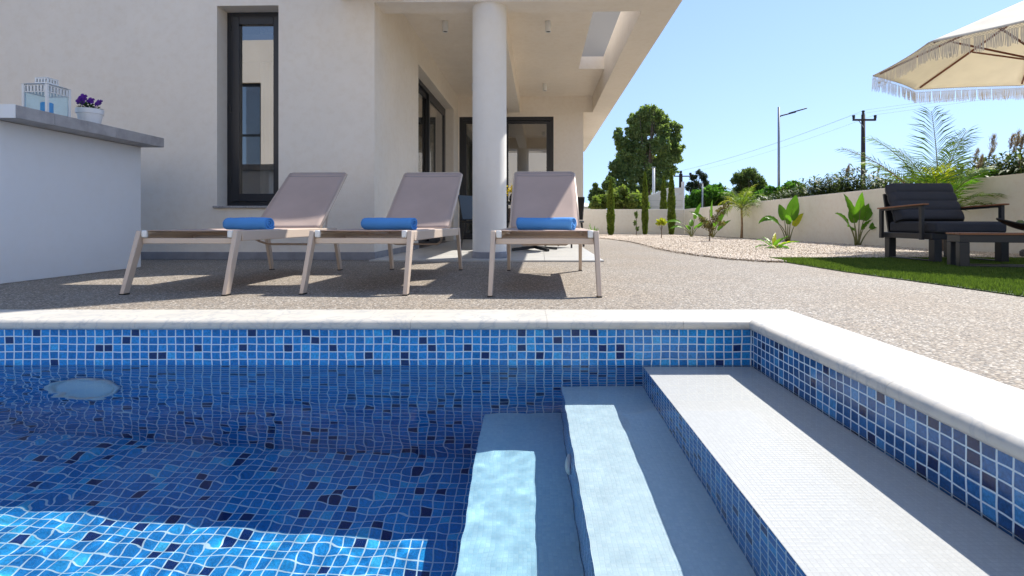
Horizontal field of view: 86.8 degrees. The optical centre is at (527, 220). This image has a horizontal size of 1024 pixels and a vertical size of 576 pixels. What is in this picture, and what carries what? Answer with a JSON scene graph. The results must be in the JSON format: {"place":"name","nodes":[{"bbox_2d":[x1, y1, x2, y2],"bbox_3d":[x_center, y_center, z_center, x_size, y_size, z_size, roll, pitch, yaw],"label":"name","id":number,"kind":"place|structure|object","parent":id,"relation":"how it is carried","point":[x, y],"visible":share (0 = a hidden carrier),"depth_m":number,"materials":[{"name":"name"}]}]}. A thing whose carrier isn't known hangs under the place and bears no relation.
{"place":"outdoors","nodes":[
{"label":"outdoors","id":0,"kind":"place"},
{"bbox_2d":[0,365,1023,575],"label":"pool water","id":1,"kind":"structure","parent":0,"point":[428,470],"depth_m":1.23,"materials":[{"name":"blue liquid"}]},
{"bbox_2d":[0,238,1023,389],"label":"paved deck","id":2,"kind":"structure","parent":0,"point":[980,333],"depth_m":2.98,"materials":[{"name":"beige concrete"}]},
{"bbox_2d":[0,104,163,283],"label":"bar counter","id":3,"kind":"object","parent":2,"relation":"on","point":[70,196],"visible":1,"depth_m":3.88,"materials":[{"name":"white paint"}]},
{"bbox_2d":[21,77,70,116],"bbox_3d":[-3.370,-0.858,3.800,0.192,0.280,0.192,0,0,3],"label":"lantern","id":4,"kind":"object","parent":3,"relation":"on","point":[46,84],"visible":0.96,"depth_m":3.76,"materials":[{"name":"white wood"}]},
{"bbox_2d":[40,102,53,112],"bbox_3d":[-3.370,-0.779,3.800,0.072,0.097,0.072,0,0,0],"label":"candle","id":5,"kind":"object","parent":4,"relation":"in","point":[51,107],"visible":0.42,"depth_m":3.78,"materials":[{"name":"blue wax"}]},
{"bbox_2d":[75,94,104,123],"bbox_3d":[-3.309,-0.834,4.099,0.175,0.234,0.190,0,0,-35],"label":"flower pot","id":6,"kind":"object","parent":3,"relation":"on","point":[92,113],"visible":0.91,"depth_m":4.05,"materials":[{"name":"white ceramic"}]},
{"bbox_2d":[119,172,347,295],"bbox_3d":[-1.843,-0.009,3.777,0.599,0.817,1.769,0,0,4],"label":"sun lounger","id":7,"kind":"object","parent":2,"relation":"on","point":[301,204],"visible":0.93,"depth_m":4.13,"materials":[{"name":"beige fabric"}]},
{"bbox_2d":[223,217,274,229],"bbox_3d":[-1.801,0.018,3.498,0.393,0.082,0.086,0,0,24],"label":"rolled towel","id":8,"kind":"object","parent":7,"relation":"on","point":[249,223],"visible":0.99,"depth_m":3.45,"materials":[{"name":"blue fabric"}]},
{"bbox_2d":[0,0,681,261],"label":"house","id":9,"kind":"structure","parent":2,"relation":"on","point":[244,108],"depth_m":5.61,"materials":[{"name":"white paint"}]},
{"bbox_2d":[213,12,278,207],"bbox_3d":[-2.867,-1.171,5.668,0.700,2.079,0.275,0,0,1],"label":"window","id":10,"kind":"structure","parent":9,"relation":"in","point":[235,21],"depth_m":5.73,"materials":[{"name":"black metal"}]},
{"bbox_2d":[418,78,444,245],"bbox_3d":[-1.677,-0.898,9.069,0.080,2.564,3.070,0,0,1],"label":"sliding door","id":11,"kind":"structure","parent":9,"relation":"in","point":[431,114],"depth_m":9.24,"materials":[{"name":"glass"}]},
{"bbox_2d":[442,20,447,32],"bbox_3d":[-1.050,-2.490,6.950,0.076,0.137,0.076,0,0,0],"label":"ceiling spotlight","id":12,"kind":"object","parent":9,"relation":"attached to","point":[444,26],"visible":1,"depth_m":6.92,"materials":[{"name":"white plastic"}]},
{"bbox_2d":[458,195,472,248],"bbox_3d":[-0.643,0.014,7.513,0.503,0.742,0.450,0,0,30],"label":"patio chair","id":13,"kind":"object","parent":9,"relation":"on","point":[466,205],"visible":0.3,"depth_m":7.53,"materials":[{"name":"grey fabric"}]},
{"bbox_2d":[459,117,553,238],"bbox_3d":[-0.431,-0.883,11.245,1.950,2.534,0.080,0,0,1],"label":"sliding door","id":14,"kind":"structure","parent":9,"relation":"in","point":[463,121],"depth_m":11.23,"materials":[{"name":"black metal"}]},
{"bbox_2d":[543,83,546,90],"bbox_3d":[0.330,-2.490,10.100,0.076,0.137,0.076,0,0,0],"label":"ceiling spotlight","id":15,"kind":"object","parent":9,"relation":"attached to","point":[544,86],"visible":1,"depth_m":10.07,"materials":[{"name":"white plastic"}]},
{"bbox_2d":[545,20,550,32],"bbox_3d":[0.270,-2.490,6.950,0.076,0.137,0.076,0,0,0],"label":"ceiling spotlight","id":16,"kind":"object","parent":9,"relation":"attached to","point":[547,26],"visible":1,"depth_m":6.92,"materials":[{"name":"white plastic"}]},
{"bbox_2d":[571,197,584,247],"bbox_3d":[0.563,0.014,7.973,0.450,0.742,0.503,0,0,30],"label":"patio chair","id":17,"kind":"object","parent":9,"relation":"on","point":[581,200],"visible":0.32,"depth_m":8.06,"materials":[{"name":"black plastic"}]},
{"bbox_2d":[298,172,462,295],"bbox_3d":[-0.872,-0.009,3.787,0.599,0.817,1.769,0,0,4],"label":"sun lounger","id":18,"kind":"object","parent":2,"relation":"on","point":[427,201],"visible":0.85,"depth_m":4.21,"materials":[{"name":"beige fabric"}]},
{"bbox_2d":[361,218,416,229],"bbox_3d":[-0.886,0.019,3.478,0.393,0.080,0.091,0,0,24],"label":"rolled towel","id":19,"kind":"object","parent":18,"relation":"on","point":[388,223],"visible":1,"depth_m":3.44,"materials":[{"name":"blue fabric"}]},
{"bbox_2d":[487,171,601,297],"bbox_3d":[0.119,-0.009,3.708,0.599,0.817,1.769,0,0,2],"label":"sun lounger","id":20,"kind":"object","parent":2,"relation":"on","point":[544,194],"visible":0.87,"depth_m":4.21,"materials":[{"name":"beige fabric"}]},
{"bbox_2d":[516,217,576,229],"bbox_3d":[0.117,0.018,3.459,0.393,0.081,0.086,0,0,26],"label":"rolled towel","id":21,"kind":"object","parent":20,"relation":"on","point":[560,223],"visible":1,"depth_m":3.42,"materials":[{"name":"blue fabric"}]},
{"bbox_2d":[769,256,1023,296],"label":"artificial turf","id":22,"kind":"structure","parent":2,"relation":"on","point":[921,281],"depth_m":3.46,"materials":[{"name":"green plant"}]},
{"bbox_2d":[877,183,1009,261],"bbox_3d":[4.077,-0.006,5.352,0.809,0.768,0.785,0,0,0],"label":"lounge armchair","id":23,"kind":"object","parent":22,"relation":"on","point":[933,213],"visible":0.96,"depth_m":5.45,"materials":[{"name":"grey fabric"}]},
{"bbox_2d":[946,232,1023,267],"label":"coffee table","id":24,"kind":"object","parent":22,"relation":"on","point":[958,248],"visible":0.95,"depth_m":4.46,"materials":[{"name":"grey wood"}]},
{"bbox_2d":[996,218,1023,230],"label":"fruit bowl","id":25,"kind":"object","parent":24,"relation":"on","point":[1016,225],"visible":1,"depth_m":4.43,"materials":[{"name":"black wood"}]},
{"bbox_2d":[506,201,556,251],"bbox_3d":[0.100,0.070,7.050,0.900,0.626,0.900,0,0,0],"label":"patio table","id":26,"kind":"object","parent":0,"point":[545,248],"visible":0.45,"depth_m":6.94,"materials":[{"name":"black metal"}]},
{"bbox_2d":[506,185,512,200],"bbox_3d":[-0.179,-0.370,6.993,0.214,0.253,0.272,0,0,0],"label":"flower vase","id":27,"kind":"object","parent":26,"relation":"on","point":[509,189],"visible":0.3,"depth_m":6.98,"materials":[{"name":"yellow plant"}]},
{"bbox_2d":[648,182,684,208],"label":"building","id":28,"kind":"structure","parent":0,"point":[654,199],"depth_m":19.50,"materials":[{"name":"white concrete"}]},
{"bbox_2d":[583,0,1023,203],"label":"sky","id":29,"kind":"structure","parent":0,"point":[723,70],"materials":[{"name":"blue"}]},
{"bbox_2d":[599,234,1021,262],"bbox_3d":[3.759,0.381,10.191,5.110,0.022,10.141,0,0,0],"label":"gravel","id":30,"kind":"structure","parent":0,"point":[737,248],"depth_m":7.40,"materials":[{"name":"beige gravel"}]},
{"bbox_2d":[606,178,615,234],"bbox_3d":[2.187,-0.363,14.198,0.256,1.526,0.253,0,0,0],"label":"cypress","id":31,"kind":"object","parent":30,"relation":"on","point":[610,215],"visible":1,"depth_m":14.14,"materials":[{"name":"green plant"}]},
{"bbox_2d":[633,211,638,234],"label":"young tree","id":32,"kind":"object","parent":30,"relation":"on","point":[635,221],"visible":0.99,"depth_m":14.29,"materials":[{"name":"green plant"}]},
{"bbox_2d":[641,172,648,234],"bbox_3d":[3.208,-0.475,14.750,0.230,1.750,0.228,0,0,0],"label":"cypress","id":33,"kind":"object","parent":30,"relation":"on","point":[645,210],"visible":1,"depth_m":14.70,"materials":[{"name":"green plant"}]},
{"bbox_2d":[655,218,666,237],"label":"young tree","id":34,"kind":"object","parent":30,"relation":"on","point":[661,221],"visible":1,"depth_m":11.79,"materials":[{"name":"yellow plant"}]},
{"bbox_2d":[667,169,675,234],"bbox_3d":[3.936,-0.514,14.747,0.265,1.829,0.270,0,0,0],"label":"cypress","id":35,"kind":"object","parent":30,"relation":"on","point":[671,204],"visible":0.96,"depth_m":14.70,"materials":[{"name":"green plant"}]},
{"bbox_2d":[667,203,707,236],"bbox_3d":[3.850,-0.027,12.937,0.962,0.841,0.654,0,0,-19],"label":"bird of paradise","id":36,"kind":"object","parent":30,"relation":"on","point":[691,222],"visible":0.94,"depth_m":13.00,"materials":[{"name":"green plant"}]},
{"bbox_2d":[691,199,730,236],"bbox_3d":[4.177,-0.051,12.332,0.545,0.888,0.769,0,0,-44],"label":"bird of paradise","id":37,"kind":"object","parent":30,"relation":"on","point":[711,214],"visible":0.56,"depth_m":12.31,"materials":[{"name":"green plant"}]},
{"bbox_2d":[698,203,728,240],"bbox_3d":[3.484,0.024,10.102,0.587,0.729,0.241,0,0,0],"label":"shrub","id":38,"kind":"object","parent":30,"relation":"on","point":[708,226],"visible":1,"depth_m":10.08,"materials":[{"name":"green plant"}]},
{"bbox_2d":[718,184,765,237],"bbox_3d":[4.674,-0.207,11.802,1.032,1.193,1.023,0,0,0],"label":"palm","id":39,"kind":"object","parent":30,"relation":"on","point":[743,202],"visible":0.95,"depth_m":11.77,"materials":[{"name":"green plant"}]},
{"bbox_2d":[756,233,799,248],"bbox_3d":[3.478,0.365,7.558,0.560,0.399,0.554,0,0,0],"label":"spider plant","id":40,"kind":"object","parent":30,"relation":"on","point":[774,243],"visible":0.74,"depth_m":7.54,"materials":[{"name":"green plant"}]},
{"bbox_2d":[759,194,802,240],"bbox_3d":[4.678,-0.051,10.036,0.661,0.881,0.544,0,0,44],"label":"bird of paradise","id":41,"kind":"object","parent":30,"relation":"on","point":[789,214],"visible":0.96,"depth_m":10.02,"materials":[{"name":"green plant"}]},
{"bbox_2d":[835,192,876,244],"bbox_3d":[5.143,-0.027,8.398,0.802,0.839,0.462,0,0,-19],"label":"bird of paradise","id":42,"kind":"object","parent":30,"relation":"on","point":[860,210],"visible":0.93,"depth_m":8.39,"materials":[{"name":"green plant"}]},
{"bbox_2d":[832,105,1007,250],"bbox_3d":[4.895,-0.550,6.799,1.905,1.876,1.084,0,0,25],"label":"palm","id":43,"kind":"object","parent":30,"relation":"on","point":[934,177],"visible":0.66,"depth_m":6.77,"materials":[{"name":"green plant"}]},
{"bbox_2d":[872,1,1023,256],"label":"parasol","id":44,"kind":"object","parent":30,"relation":"on","point":[987,52],"visible":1,"depth_m":6.58,"materials":[{"name":"beige fabric"}]},
{"bbox_3d":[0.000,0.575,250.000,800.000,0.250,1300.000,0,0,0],"label":"ground","id":45,"kind":"structure","parent":0,"visible":0},
{"bbox_2d":[587,176,615,200],"bbox_3d":[4.161,-1.028,30.052,1.676,2.965,0.997,0,0,22],"label":"tree","id":46,"kind":"object","parent":45,"relation":"on","point":[595,190],"visible":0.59,"depth_m":29.86,"materials":[{"name":"green plant"}]},
{"bbox_2d":[588,184,650,208],"bbox_3d":[3.205,-0.427,18.986,2.211,1.764,1.099,0,0,0],"label":"loquat bush","id":47,"kind":"object","parent":45,"relation":"on","point":[624,198],"visible":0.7,"depth_m":18.76,"materials":[{"name":"green plant"}]},
{"bbox_2d":[583,209,683,233],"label":"boundary wall","id":48,"kind":"structure","parent":45,"relation":"on","point":[623,223],"depth_m":15.30,"materials":[{"name":"beige paint"}]},
{"bbox_2d":[605,103,685,195],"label":"eucalyptus tree","id":49,"kind":"object","parent":45,"relation":"on","point":[630,164],"visible":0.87,"depth_m":43.71,"materials":[{"name":"green plant"}]},
{"bbox_2d":[652,167,654,193],"bbox_3d":[5.134,-0.869,22.000,0.154,2.637,0.146,0,0,0],"label":"post","id":50,"kind":"object","parent":45,"relation":"on","point":[653,180],"visible":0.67,"depth_m":21.95,"materials":[{"name":"white metal"}]},
{"bbox_2d":[659,176,667,208],"bbox_3d":[4.280,-0.490,17.003,0.280,1.881,0.278,0,0,0],"label":"cypress","id":51,"kind":"object","parent":45,"relation":"on","point":[663,200],"visible":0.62,"depth_m":16.95,"materials":[{"name":"green plant"}]},
{"bbox_2d":[673,171,691,186],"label":"utility pole","id":52,"kind":"object","parent":45,"relation":"on","point":[680,176],"visible":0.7,"depth_m":45.86,"materials":[{"name":"brown metal"}]},
{"bbox_2d":[685,168,709,193],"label":"pine tree","id":53,"kind":"object","parent":45,"relation":"on","point":[691,186],"visible":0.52,"depth_m":47.94,"materials":[{"name":"green plant"}]},
{"bbox_2d":[685,182,729,208],"bbox_3d":[10.365,-0.861,29.989,3.622,2.636,2.081,0,0,0],"label":"shrub","id":54,"kind":"object","parent":45,"relation":"on","point":[712,191],"visible":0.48,"depth_m":29.52,"materials":[{"name":"green plant"}]},
{"bbox_2d":[721,166,768,204],"bbox_3d":[10.616,-1.095,26.078,2.485,3.106,1.115,0,0,17],"label":"olive tree","id":55,"kind":"object","parent":45,"relation":"on","point":[744,178],"visible":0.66,"depth_m":25.92,"materials":[{"name":"green plant"}]},
{"bbox_2d":[740,180,803,201],"bbox_3d":[10.963,-0.701,23.979,2.996,2.310,1.285,0,0,0],"label":"shrub","id":56,"kind":"object","parent":45,"relation":"on","point":[770,189],"visible":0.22,"depth_m":23.77,"materials":[{"name":"green plant"}]},
{"bbox_2d":[748,189,795,201],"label":"reed clump","id":57,"kind":"object","parent":45,"relation":"on","point":[772,197],"visible":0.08,"depth_m":17.68,"materials":[{"name":"green plant"}]},
{"bbox_2d":[777,107,806,185],"bbox_3d":[11.730,-2.295,24.000,1.283,5.490,0.160,0,0,0],"label":"street lamp","id":58,"kind":"object","parent":45,"relation":"on","point":[778,165],"visible":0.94,"depth_m":23.96,"materials":[{"name":"silver metal"}]},
{"bbox_2d":[778,173,849,198],"bbox_3d":[8.843,-0.512,16.999,1.806,1.924,2.440,0,0,0],"label":"reed clump","id":59,"kind":"object","parent":45,"relation":"on","point":[805,190],"visible":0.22,"depth_m":16.65,"materials":[{"name":"green plant"}]},
{"bbox_2d":[810,163,883,194],"bbox_3d":[9.553,-0.634,16.535,1.980,2.167,2.420,0,0,0],"label":"reed clump","id":60,"kind":"object","parent":45,"relation":"on","point":[840,181],"visible":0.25,"depth_m":16.12,"materials":[{"name":"green plant"}]},
{"bbox_2d":[684,173,1023,253],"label":"boundary wall","id":61,"kind":"structure","parent":45,"relation":"on","point":[821,221],"depth_m":9.12,"materials":[{"name":"beige paint"}]},
{"bbox_2d":[852,110,876,184],"bbox_3d":[17.366,-2.635,27.968,1.270,6.170,0.315,0,0,0],"label":"utility pole","id":62,"kind":"object","parent":45,"relation":"on","point":[862,120],"visible":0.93,"depth_m":27.91,"materials":[{"name":"brown metal"}]},
{"bbox_2d":[690,87,1019,168],"bbox_3d":[23.979,-6.525,26.339,8.181,4.558,44.070,0,0,-40],"label":"power cable","id":63,"kind":"object","parent":62,"relation":"attached to","point":[840,119],"visible":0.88,"depth_m":29.94,"materials":[{"name":"grey plastic"}]},
{"bbox_2d":[694,94,1015,171],"bbox_3d":[24.872,-6.450,26.222,8.473,4.708,44.346,0,0,-40],"label":"power cable","id":64,"kind":"object","parent":62,"relation":"attached to","point":[870,116],"visible":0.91,"depth_m":27.68,"materials":[{"name":"grey plastic"}]},
{"bbox_2d":[710,91,1005,163],"bbox_3d":[23.132,-6.450,26.438,7.974,4.708,43.689,0,0,-39],"label":"power cable","id":65,"kind":"object","parent":62,"relation":"attached to","point":[855,114],"visible":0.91,"depth_m":27.68,"materials":[{"name":"grey plastic"}]},
{"bbox_2d":[841,164,917,191],"bbox_3d":[10.113,-0.596,15.481,2.361,2.092,2.456,0,0,0],"label":"reed clump","id":66,"kind":"object","parent":45,"relation":"on","point":[879,182],"visible":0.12,"depth_m":15.39,"materials":[{"name":"green plant"}]},
{"bbox_2d":[882,169,954,185],"bbox_3d":[10.165,-0.417,13.492,2.357,1.735,2.339,0,0,0],"label":"reed clump","id":67,"kind":"object","parent":45,"relation":"on","point":[902,179],"visible":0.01,"depth_m":13.69,"materials":[{"name":"green plant"}]},
{"bbox_2d":[940,134,1023,179],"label":"reed clump","id":68,"kind":"object","parent":45,"relation":"on","point":[981,157],"visible":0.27,"depth_m":11.28,"materials":[{"name":"green plant"}]},
{"bbox_2d":[963,129,1023,176],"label":"reed clump","id":69,"kind":"object","parent":45,"relation":"on","point":[1018,139],"visible":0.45,"depth_m":10.79,"materials":[{"name":"green plant"}]},
{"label":"pool floor","id":70,"kind":"structure","parent":0,"visible":0},
{"bbox_2d":[0,330,751,364],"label":"pool wall","id":71,"kind":"structure","parent":70,"relation":"on","point":[375,347],"depth_m":2.21,"materials":[{"name":"blue tile"}]},
{"bbox_2d":[0,310,1023,461],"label":"pool coping","id":72,"kind":"object","parent":71,"relation":"on","point":[988,411],"visible":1,"depth_m":2.18,"materials":[{"name":"beige stone"}]},
{"bbox_2d":[752,330,1023,538],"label":"pool wall","id":73,"kind":"structure","parent":70,"relation":"on","point":[985,479],"depth_m":1.29,"materials":[{"name":"blue tile"}]}
]}

